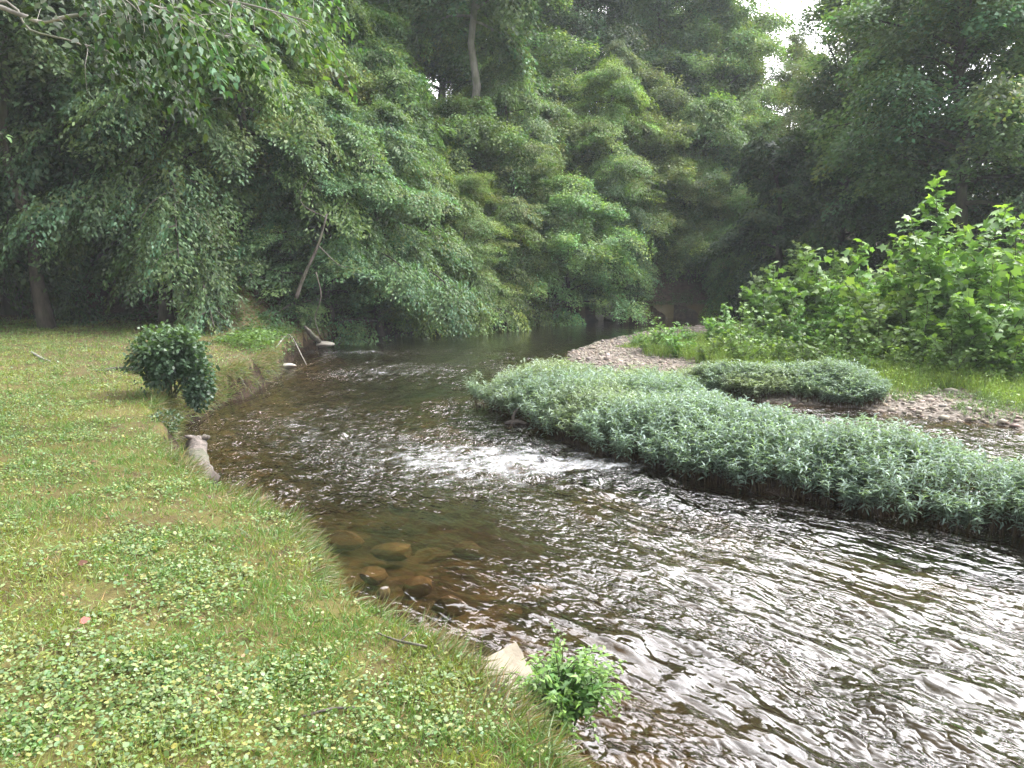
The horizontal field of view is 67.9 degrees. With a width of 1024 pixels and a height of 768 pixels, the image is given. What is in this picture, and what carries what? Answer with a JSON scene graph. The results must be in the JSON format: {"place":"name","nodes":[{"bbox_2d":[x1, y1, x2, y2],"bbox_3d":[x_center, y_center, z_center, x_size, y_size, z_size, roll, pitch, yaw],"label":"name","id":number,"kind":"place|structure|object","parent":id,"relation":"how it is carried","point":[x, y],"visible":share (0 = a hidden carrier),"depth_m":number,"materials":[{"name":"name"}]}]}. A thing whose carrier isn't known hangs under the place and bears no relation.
{"place":"outdoors","nodes":[
{"label":"outdoors","id":0,"kind":"place"},
{"bbox_2d":[0,285,743,767],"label":"lawn","id":1,"kind":"structure","parent":0,"point":[94,595],"depth_m":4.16,"materials":[{"name":"green plant"}]},
{"bbox_2d":[0,0,106,329],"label":"broadleaf tree","id":2,"kind":"object","parent":1,"relation":"on","point":[39,55],"visible":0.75,"depth_m":18.43,"materials":[{"name":"green plant"}]},
{"bbox_2d":[0,32,108,325],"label":"broadleaf tree","id":3,"kind":"object","parent":1,"relation":"on","point":[80,310],"visible":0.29,"depth_m":20.23,"materials":[{"name":"green plant"}]},
{"bbox_2d":[120,317,219,413],"bbox_3d":[-4.683,-0.241,10.418,1.303,1.323,1.106,0,9,0],"label":"ivy shrub","id":4,"kind":"object","parent":1,"relation":"on","point":[167,357],"visible":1,"depth_m":10.25,"materials":[{"name":"green plant"}]},
{"bbox_2d":[0,0,364,142],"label":"overhanging tree","id":5,"kind":"object","parent":1,"relation":"on","point":[184,36],"visible":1,"depth_m":7.47,"materials":[{"name":"green plant"}]},
{"bbox_2d":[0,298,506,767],"bbox_3d":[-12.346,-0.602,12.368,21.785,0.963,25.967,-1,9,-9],"label":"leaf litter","id":6,"kind":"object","parent":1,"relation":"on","point":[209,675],"visible":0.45,"depth_m":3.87,"materials":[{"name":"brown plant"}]},
{"bbox_2d":[0,317,567,767],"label":"lawn weeds","id":7,"kind":"object","parent":1,"relation":"on","point":[168,679],"visible":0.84,"depth_m":3.30,"materials":[{"name":"green plant"}]},
{"bbox_2d":[192,79,444,359],"bbox_3d":[-5.616,-4.226,22.492,7.563,9.164,6.439,-2,9,-13],"label":"broadleaf tree","id":8,"kind":"object","parent":1,"relation":"on","point":[341,245],"visible":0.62,"depth_m":21.28,"materials":[{"name":"green plant"}]},
{"bbox_2d":[243,94,500,350],"bbox_3d":[-4.404,-3.991,24.093,8.339,10.104,7.099,0,9,-3],"label":"broadleaf tree","id":9,"kind":"object","parent":1,"relation":"on","point":[403,147],"visible":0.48,"depth_m":22.73,"materials":[{"name":"green plant"}]},
{"bbox_2d":[362,148,530,348],"bbox_3d":[-2.591,-3.798,26.297,6.626,8.381,5.915,5,10,27],"label":"broadleaf tree","id":10,"kind":"object","parent":1,"relation":"on","point":[444,184],"visible":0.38,"depth_m":25.03,"materials":[{"name":"green plant"}]},
{"bbox_2d":[393,169,544,333],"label":"broadleaf tree","id":11,"kind":"object","parent":1,"relation":"on","point":[474,187],"visible":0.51,"depth_m":26.19,"materials":[{"name":"green plant"}]},
{"bbox_2d":[0,148,1023,328],"bbox_3d":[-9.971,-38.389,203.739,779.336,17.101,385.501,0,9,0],"label":"hillside","id":12,"kind":"structure","parent":0,"point":[683,287],"depth_m":25.03,"materials":[{"name":"green plant"}]},
{"bbox_2d":[0,0,176,314],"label":"broadleaf tree","id":13,"kind":"object","parent":12,"relation":"on","point":[40,159],"visible":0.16,"depth_m":19.29,"materials":[{"name":"green plant"}]},
{"bbox_2d":[0,0,314,297],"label":"broadleaf tree","id":14,"kind":"object","parent":12,"relation":"on","point":[84,139],"visible":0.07,"depth_m":19.44,"materials":[{"name":"green plant"}]},
{"bbox_2d":[0,0,334,336],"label":"broadleaf tree","id":15,"kind":"object","parent":12,"relation":"on","point":[204,284],"visible":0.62,"depth_m":18.71,"materials":[{"name":"green plant"}]},
{"bbox_2d":[73,0,396,314],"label":"broadleaf tree","id":16,"kind":"object","parent":12,"relation":"on","point":[314,126],"visible":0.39,"depth_m":20.26,"materials":[{"name":"green plant"}]},
{"bbox_2d":[187,40,383,237],"bbox_3d":[-7.751,-7.917,26.490,7.485,8.745,8.810,-2,9,-10],"label":"broadleaf tree","id":17,"kind":"object","parent":12,"relation":"on","point":[362,94],"visible":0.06,"depth_m":24.75,"materials":[{"name":"green plant"}]},
{"bbox_2d":[250,0,456,245],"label":"broadleaf tree","id":18,"kind":"object","parent":12,"relation":"on","point":[364,19],"visible":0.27,"depth_m":26.05,"materials":[{"name":"green plant"}]},
{"bbox_2d":[0,184,733,356],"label":"slope undergrowth","id":19,"kind":"object","parent":12,"relation":"on","point":[253,340],"visible":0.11,"depth_m":19.40,"materials":[{"name":"green plant"}]},
{"bbox_2d":[338,0,442,110],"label":"broadleaf tree","id":20,"kind":"object","parent":12,"relation":"on","point":[394,6],"visible":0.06,"depth_m":32.98,"materials":[{"name":"green plant"}]},
{"bbox_2d":[358,86,487,236],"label":"broadleaf tree","id":21,"kind":"object","parent":12,"relation":"on","point":[462,151],"visible":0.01,"depth_m":27.89,"materials":[{"name":"green plant"}]},
{"bbox_2d":[400,20,465,94],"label":"broadleaf tree","id":22,"kind":"object","parent":12,"relation":"on","point":[431,66],"visible":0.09,"depth_m":37.88,"materials":[{"name":"green plant"}]},
{"bbox_2d":[407,1,495,99],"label":"broadleaf tree","id":23,"kind":"object","parent":12,"relation":"on","point":[462,25],"visible":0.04,"depth_m":40.33,"materials":[{"name":"green plant"}]},
{"bbox_2d":[376,86,545,285],"bbox_3d":[-2.079,-7.291,29.999,7.074,8.266,8.326,3,9,15],"label":"broadleaf tree","id":24,"kind":"object","parent":12,"relation":"on","point":[470,122],"visible":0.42,"depth_m":28.13,"materials":[{"name":"green plant"}]},
{"bbox_2d":[387,0,571,175],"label":"broadleaf tree","id":25,"kind":"object","parent":12,"relation":"on","point":[429,15],"visible":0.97,"depth_m":29.98,"materials":[{"name":"green plant"}]},
{"bbox_2d":[419,0,603,127],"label":"broadleaf tree","id":26,"kind":"object","parent":12,"relation":"on","point":[458,62],"visible":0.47,"depth_m":35.78,"materials":[{"name":"green plant"}]},
{"bbox_2d":[439,136,593,326],"bbox_3d":[-0.287,-5.190,29.793,7.129,8.534,6.892,1,9,9],"label":"broadleaf tree","id":27,"kind":"object","parent":12,"relation":"on","point":[543,263],"visible":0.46,"depth_m":28.49,"materials":[{"name":"green plant"}]},
{"bbox_2d":[460,46,584,269],"bbox_3d":[-0.208,-9.260,32.201,7.009,9.932,7.853,8,12,39],"label":"broadleaf tree","id":28,"kind":"object","parent":12,"relation":"on","point":[500,90],"visible":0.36,"depth_m":31.23,"materials":[{"name":"green plant"}]},
{"bbox_2d":[510,0,587,68],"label":"broadleaf tree","id":29,"kind":"object","parent":12,"relation":"on","point":[550,13],"visible":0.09,"depth_m":38.85,"materials":[{"name":"green plant"}]},
{"bbox_2d":[486,95,614,241],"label":"broadleaf tree","id":30,"kind":"object","parent":12,"relation":"on","point":[591,152],"visible":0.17,"depth_m":32.82,"materials":[{"name":"green plant"}]},
{"bbox_2d":[510,63,593,172],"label":"broadleaf tree","id":31,"kind":"object","parent":12,"relation":"on","point":[548,74],"visible":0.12,"depth_m":36.81,"materials":[{"name":"green plant"}]},
{"bbox_2d":[488,0,649,173],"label":"broadleaf tree","id":32,"kind":"object","parent":12,"relation":"on","point":[600,30],"visible":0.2,"depth_m":40.68,"materials":[{"name":"green plant"}]},
{"bbox_2d":[486,166,657,326],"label":"broadleaf tree","id":33,"kind":"object","parent":12,"relation":"on","point":[605,245],"visible":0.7,"depth_m":29.03,"materials":[{"name":"green plant"}]},
{"bbox_2d":[560,152,663,313],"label":"broadleaf tree","id":34,"kind":"object","parent":12,"relation":"on","point":[642,217],"visible":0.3,"depth_m":31.67,"materials":[{"name":"green plant"}]},
{"bbox_2d":[558,52,680,265],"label":"broadleaf tree","id":35,"kind":"object","parent":12,"relation":"on","point":[607,73],"visible":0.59,"depth_m":32.92,"materials":[{"name":"green plant"}]},
{"bbox_2d":[576,37,674,139],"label":"broadleaf tree","id":36,"kind":"object","parent":12,"relation":"on","point":[627,58],"visible":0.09,"depth_m":38.26,"materials":[{"name":"green plant"}]},
{"bbox_2d":[581,62,718,247],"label":"broadleaf tree","id":37,"kind":"object","parent":12,"relation":"on","point":[663,92],"visible":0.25,"depth_m":35.90,"materials":[{"name":"green plant"}]},
{"bbox_2d":[601,106,722,282],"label":"broadleaf tree","id":38,"kind":"object","parent":12,"relation":"on","point":[657,145],"visible":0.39,"depth_m":33.86,"materials":[{"name":"green plant"}]},
{"bbox_2d":[638,51,703,99],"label":"broadleaf tree","id":39,"kind":"object","parent":12,"relation":"on","point":[689,83],"visible":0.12,"depth_m":40.73,"materials":[{"name":"green plant"}]},
{"bbox_2d":[606,0,740,91],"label":"broadleaf tree","id":40,"kind":"object","parent":12,"relation":"on","point":[648,24],"visible":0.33,"depth_m":42.29,"materials":[{"name":"green plant"}]},
{"bbox_2d":[641,151,734,276],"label":"broadleaf tree","id":41,"kind":"object","parent":12,"relation":"on","point":[686,184],"visible":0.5,"depth_m":33.55,"materials":[{"name":"green plant"}]},
{"bbox_2d":[646,87,774,295],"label":"broadleaf tree","id":42,"kind":"object","parent":12,"relation":"on","point":[702,114],"visible":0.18,"depth_m":34.70,"materials":[{"name":"green plant"}]},
{"bbox_2d":[655,168,775,312],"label":"broadleaf tree","id":43,"kind":"object","parent":12,"relation":"on","point":[697,215],"visible":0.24,"depth_m":33.65,"materials":[{"name":"green plant"}]},
{"bbox_2d":[653,0,794,121],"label":"broadleaf tree","id":44,"kind":"object","parent":12,"relation":"on","point":[742,50],"visible":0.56,"depth_m":41.73,"materials":[{"name":"green plant"}]},
{"bbox_2d":[656,109,799,250],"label":"broadleaf tree","id":45,"kind":"object","parent":12,"relation":"on","point":[753,127],"visible":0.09,"depth_m":36.61,"materials":[{"name":"green plant"}]},
{"bbox_2d":[660,0,802,123],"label":"broadleaf tree","id":46,"kind":"object","parent":12,"relation":"on","point":[774,22],"visible":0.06,"depth_m":45.09,"materials":[{"name":"green plant"}]},
{"bbox_2d":[695,192,788,317],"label":"broadleaf tree","id":47,"kind":"object","parent":12,"relation":"on","point":[717,299],"visible":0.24,"depth_m":32.56,"materials":[{"name":"green plant"}]},
{"bbox_2d":[740,27,829,134],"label":"broadleaf tree","id":48,"kind":"object","parent":12,"relation":"on","point":[785,76],"visible":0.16,"depth_m":43.21,"materials":[{"name":"green plant"}]},
{"bbox_2d":[162,305,1023,591],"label":"bank","id":49,"kind":"structure","parent":0,"point":[983,565],"depth_m":7.87,"materials":[{"name":"brown soil"}]},
{"bbox_2d":[142,341,608,767],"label":"bank grass","id":50,"kind":"structure","parent":49,"relation":"on","point":[328,573],"depth_m":4.40,"materials":[{"name":"green plant"}]},
{"bbox_2d":[479,642,535,699],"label":"stone block","id":51,"kind":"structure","parent":49,"relation":"on","point":[513,651],"depth_m":3.74,"materials":[{"name":"beige stone"}]},
{"bbox_2d":[501,623,636,751],"bbox_3d":[0.253,1.435,3.662,0.674,0.530,0.743,7,12,38],"label":"leafy plant","id":52,"kind":"object","parent":49,"relation":"on","point":[559,680],"visible":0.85,"depth_m":3.58,"materials":[{"name":"green plant"}]},
{"bbox_2d":[178,316,1023,767],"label":"water","id":53,"kind":"structure","parent":0,"point":[942,680],"depth_m":6.20,"materials":[{"name":"liquid"}]},
{"bbox_2d":[184,434,219,483],"bbox_3d":[-3.554,0.843,8.651,0.318,0.325,1.789,-4,10,-25],"label":"rock","id":54,"kind":"object","parent":53,"relation":"in","point":[199,444],"visible":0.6,"depth_m":8.75,"materials":[{"name":"grey stone"}]},
{"bbox_2d":[182,316,1023,767],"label":"riverbed","id":55,"kind":"structure","parent":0,"point":[712,682],"depth_m":6.41,"materials":[{"name":"brown liquid"}]},
{"bbox_2d":[325,530,364,550],"bbox_3d":[-1.530,1.433,6.974,0.386,0.180,0.189,3,10,19],"label":"river stone","id":56,"kind":"object","parent":55,"relation":"on","point":[354,541],"visible":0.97,"depth_m":6.91,"materials":[{"name":"stone"}]},
{"bbox_2d":[359,566,387,585],"bbox_3d":[-1.134,1.564,6.189,0.247,0.141,0.185,3,9,16],"label":"river stone","id":57,"kind":"object","parent":55,"relation":"on","point":[376,575],"visible":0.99,"depth_m":6.14,"materials":[{"name":"stone"}]},
{"bbox_2d":[369,542,411,560],"bbox_3d":[-1.078,1.482,6.718,0.361,0.167,0.244,1,9,5],"label":"river stone","id":58,"kind":"object","parent":55,"relation":"on","point":[396,551],"visible":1,"depth_m":6.63,"materials":[{"name":"stone"}]},
{"bbox_2d":[402,576,432,597],"bbox_3d":[-0.741,1.594,5.975,0.244,0.178,0.152,-6,11,-32],"label":"river stone","id":59,"kind":"object","parent":55,"relation":"on","point":[417,587],"visible":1,"depth_m":5.92,"materials":[{"name":"stone"}]},
{"bbox_2d":[431,595,466,617],"bbox_3d":[-0.472,1.648,5.634,0.276,0.180,0.109,2,9,13],"label":"river stone","id":60,"kind":"object","parent":55,"relation":"on","point":[451,605],"visible":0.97,"depth_m":5.60,"materials":[{"name":"stone"}]},
{"bbox_2d":[451,540,485,560],"bbox_3d":[-0.381,1.470,6.713,0.314,0.167,0.173,1,9,7],"label":"river stone","id":61,"kind":"object","parent":55,"relation":"on","point":[463,549],"visible":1,"depth_m":6.65,"materials":[{"name":"stone"}]},
{"bbox_2d":[505,584,555,606],"bbox_3d":[0.147,1.612,5.800,0.393,0.166,0.206,-3,10,-21],"label":"river stone","id":62,"kind":"object","parent":55,"relation":"on","point":[537,595],"visible":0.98,"depth_m":5.75,"materials":[{"name":"stone"}]},
{"bbox_2d":[462,354,1023,552],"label":"smartweed","id":63,"kind":"object","parent":55,"relation":"on","point":[677,420],"visible":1,"depth_m":8.13,"materials":[{"name":"green plant"}]},
{"bbox_2d":[636,355,893,408],"bbox_3d":[4.237,-0.092,13.602,4.641,0.932,1.710,4,10,22],"label":"smartweed","id":64,"kind":"object","parent":55,"relation":"on","point":[827,380],"visible":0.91,"depth_m":12.97,"materials":[{"name":"green plant"}]},
{"bbox_2d":[706,128,831,320],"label":"broadleaf tree","id":65,"kind":"object","parent":55,"relation":"on","point":[781,183],"visible":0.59,"depth_m":29.57,"materials":[{"name":"green plant"}]},
{"bbox_2d":[563,322,1023,435],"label":"gravel bar","id":66,"kind":"object","parent":55,"relation":"on","point":[925,412],"visible":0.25,"depth_m":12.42,"materials":[{"name":"grey gravel"}]},
{"bbox_2d":[633,314,669,350],"bbox_3d":[3.463,-1.245,18.751,0.919,1.020,1.020,3,10,17],"label":"shrub","id":67,"kind":"object","parent":66,"relation":"on","point":[655,333],"visible":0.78,"depth_m":18.58,"materials":[{"name":"green plant"}]},
{"bbox_2d":[660,318,696,355],"bbox_3d":[3.877,-1.037,17.658,0.880,0.977,0.977,6,11,32],"label":"shrub","id":68,"kind":"object","parent":66,"relation":"on","point":[675,338],"visible":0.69,"depth_m":17.70,"materials":[{"name":"green plant"}]},
{"bbox_2d":[723,320,770,361],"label":"sapling","id":69,"kind":"object","parent":66,"relation":"on","point":[732,345],"visible":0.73,"depth_m":15.93,"materials":[{"name":"green plant"}]},
{"bbox_2d":[652,357,1023,422],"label":"gravel weeds","id":70,"kind":"object","parent":66,"relation":"on","point":[994,408],"visible":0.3,"depth_m":11.94,"materials":[{"name":"green plant"}]},
{"bbox_2d":[783,0,986,258],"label":"broadleaf tree","id":71,"kind":"object","parent":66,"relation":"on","point":[832,100],"visible":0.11,"depth_m":29.24,"materials":[{"name":"green plant"}]},
{"bbox_2d":[760,33,852,217],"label":"broadleaf tree","id":72,"kind":"object","parent":55,"relation":"on","point":[795,68],"visible":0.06,"depth_m":36.28,"materials":[{"name":"green plant"}]},
{"bbox_2d":[759,0,934,207],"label":"broadleaf tree","id":73,"kind":"object","parent":55,"relation":"on","point":[802,29],"visible":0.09,"depth_m":30.19,"materials":[{"name":"green plant"}]},
{"bbox_2d":[429,0,1008,195],"label":"sky","id":74,"kind":"structure","parent":0,"point":[788,3],"materials":[{"name":"white"}]},
{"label":"floodplain","id":75,"kind":"structure","parent":0,"visible":0},
{"bbox_2d":[700,302,737,346],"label":"sapling","id":76,"kind":"object","parent":75,"relation":"on","point":[712,325],"visible":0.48,"depth_m":18.02,"materials":[{"name":"green plant"}]},
{"bbox_2d":[731,308,783,351],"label":"sapling","id":77,"kind":"object","parent":75,"relation":"on","point":[769,331],"visible":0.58,"depth_m":17.30,"materials":[{"name":"green plant"}]},
{"bbox_2d":[738,261,785,336],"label":"sapling","id":78,"kind":"object","parent":75,"relation":"on","point":[755,302],"visible":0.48,"depth_m":19.63,"materials":[{"name":"green plant"}]},
{"bbox_2d":[756,328,795,362],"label":"sapling","id":79,"kind":"object","parent":75,"relation":"on","point":[780,348],"visible":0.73,"depth_m":15.89,"materials":[{"name":"green plant"}]},
{"bbox_2d":[747,240,842,308],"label":"sapling","id":80,"kind":"object","parent":75,"relation":"on","point":[758,280],"visible":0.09,"depth_m":21.66,"materials":[{"name":"green plant"}]},
{"bbox_2d":[771,299,829,352],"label":"sapling","id":81,"kind":"object","parent":75,"relation":"on","point":[780,323],"visible":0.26,"depth_m":17.28,"materials":[{"name":"green plant"}]},
{"bbox_2d":[781,303,824,354],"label":"sapling","id":82,"kind":"object","parent":75,"relation":"on","point":[796,336],"visible":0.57,"depth_m":16.84,"materials":[{"name":"green plant"}]},
{"bbox_2d":[763,246,845,338],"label":"sapling","id":83,"kind":"object","parent":75,"relation":"on","point":[802,284],"visible":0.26,"depth_m":18.46,"materials":[{"name":"green plant"}]},
{"bbox_2d":[784,331,825,365],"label":"sapling","id":84,"kind":"object","parent":75,"relation":"on","point":[805,351],"visible":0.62,"depth_m":15.49,"materials":[{"name":"green plant"}]},
{"bbox_2d":[765,247,847,341],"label":"sapling","id":85,"kind":"object","parent":75,"relation":"on","point":[791,292],"visible":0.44,"depth_m":18.19,"materials":[{"name":"green plant"}]},
{"bbox_2d":[616,330,1023,407],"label":"meadow grass","id":86,"kind":"structure","parent":75,"relation":"on","point":[981,383],"depth_m":13.52,"materials":[{"name":"green plant"}]},
{"bbox_2d":[804,327,852,363],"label":"sapling","id":87,"kind":"object","parent":75,"relation":"on","point":[833,352],"visible":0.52,"depth_m":15.11,"materials":[{"name":"green plant"}]},
{"bbox_2d":[809,302,866,353],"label":"sapling","id":88,"kind":"object","parent":75,"relation":"on","point":[844,330],"visible":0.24,"depth_m":16.44,"materials":[{"name":"green plant"}]},
{"bbox_2d":[779,110,905,298],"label":"broadleaf tree","id":89,"kind":"object","parent":75,"relation":"on","point":[839,215],"visible":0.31,"depth_m":27.40,"materials":[{"name":"green plant"}]},
{"bbox_2d":[835,331,882,369],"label":"sapling","id":90,"kind":"object","parent":75,"relation":"on","point":[863,358],"visible":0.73,"depth_m":14.69,"materials":[{"name":"green plant"}]},
{"bbox_2d":[812,238,907,336],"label":"sapling","id":91,"kind":"object","parent":75,"relation":"on","point":[863,261],"visible":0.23,"depth_m":16.93,"materials":[{"name":"green plant"}]},
{"bbox_2d":[848,233,921,306],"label":"sapling","id":92,"kind":"object","parent":75,"relation":"on","point":[896,254],"visible":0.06,"depth_m":17.93,"materials":[{"name":"green plant"}]},
{"bbox_2d":[847,296,930,361],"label":"sapling","id":93,"kind":"object","parent":75,"relation":"on","point":[858,333],"visible":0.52,"depth_m":14.98,"materials":[{"name":"green plant"}]},
{"bbox_2d":[838,232,947,354],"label":"sapling","id":94,"kind":"object","parent":75,"relation":"on","point":[900,297],"visible":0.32,"depth_m":15.93,"materials":[{"name":"green plant"}]},
{"bbox_2d":[775,140,1018,300],"bbox_3d":[14.455,-5.159,28.605,8.765,8.700,7.447,6,11,33],"label":"broadleaf tree","id":95,"kind":"object","parent":75,"relation":"on","point":[881,256],"visible":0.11,"depth_m":26.61,"materials":[{"name":"green plant"}]},
{"bbox_2d":[878,338,926,376],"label":"sapling","id":96,"kind":"object","parent":75,"relation":"on","point":[895,353],"visible":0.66,"depth_m":14.13,"materials":[{"name":"green plant"}]},
{"bbox_2d":[805,0,1023,274],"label":"broadleaf tree","id":97,"kind":"object","parent":75,"relation":"on","point":[977,26],"visible":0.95,"depth_m":23.13,"materials":[{"name":"green plant"}]},
{"bbox_2d":[895,275,963,365],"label":"sapling","id":98,"kind":"object","parent":75,"relation":"on","point":[920,344],"visible":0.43,"depth_m":14.44,"materials":[{"name":"green plant"}]},
{"bbox_2d":[847,5,1023,274],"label":"broadleaf tree","id":99,"kind":"object","parent":75,"relation":"on","point":[970,77],"visible":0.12,"depth_m":24.71,"materials":[{"name":"green plant"}]},
{"bbox_2d":[890,170,1018,336],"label":"sapling","id":100,"kind":"object","parent":75,"relation":"on","point":[931,264],"visible":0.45,"depth_m":15.01,"materials":[{"name":"green plant"}]},
{"bbox_2d":[926,326,996,378],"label":"sapling","id":101,"kind":"object","parent":75,"relation":"on","point":[950,360],"visible":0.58,"depth_m":13.48,"materials":[{"name":"green plant"}]},
{"bbox_2d":[928,252,1023,378],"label":"sapling","id":102,"kind":"object","parent":75,"relation":"on","point":[981,335],"visible":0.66,"depth_m":13.42,"materials":[{"name":"green plant"}]},
{"bbox_2d":[944,213,1023,353],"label":"sapling","id":103,"kind":"object","parent":75,"relation":"on","point":[1011,294],"visible":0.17,"depth_m":14.45,"materials":[{"name":"green plant"}]},
{"bbox_2d":[980,341,1023,385],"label":"sapling","id":104,"kind":"object","parent":75,"relation":"on","point":[1016,365],"visible":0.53,"depth_m":13.02,"materials":[{"name":"green plant"}]},
{"bbox_2d":[983,246,1023,343],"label":"sapling","id":105,"kind":"object","parent":75,"relation":"on","point":[1008,256],"visible":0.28,"depth_m":14.83,"materials":[{"name":"green plant"}]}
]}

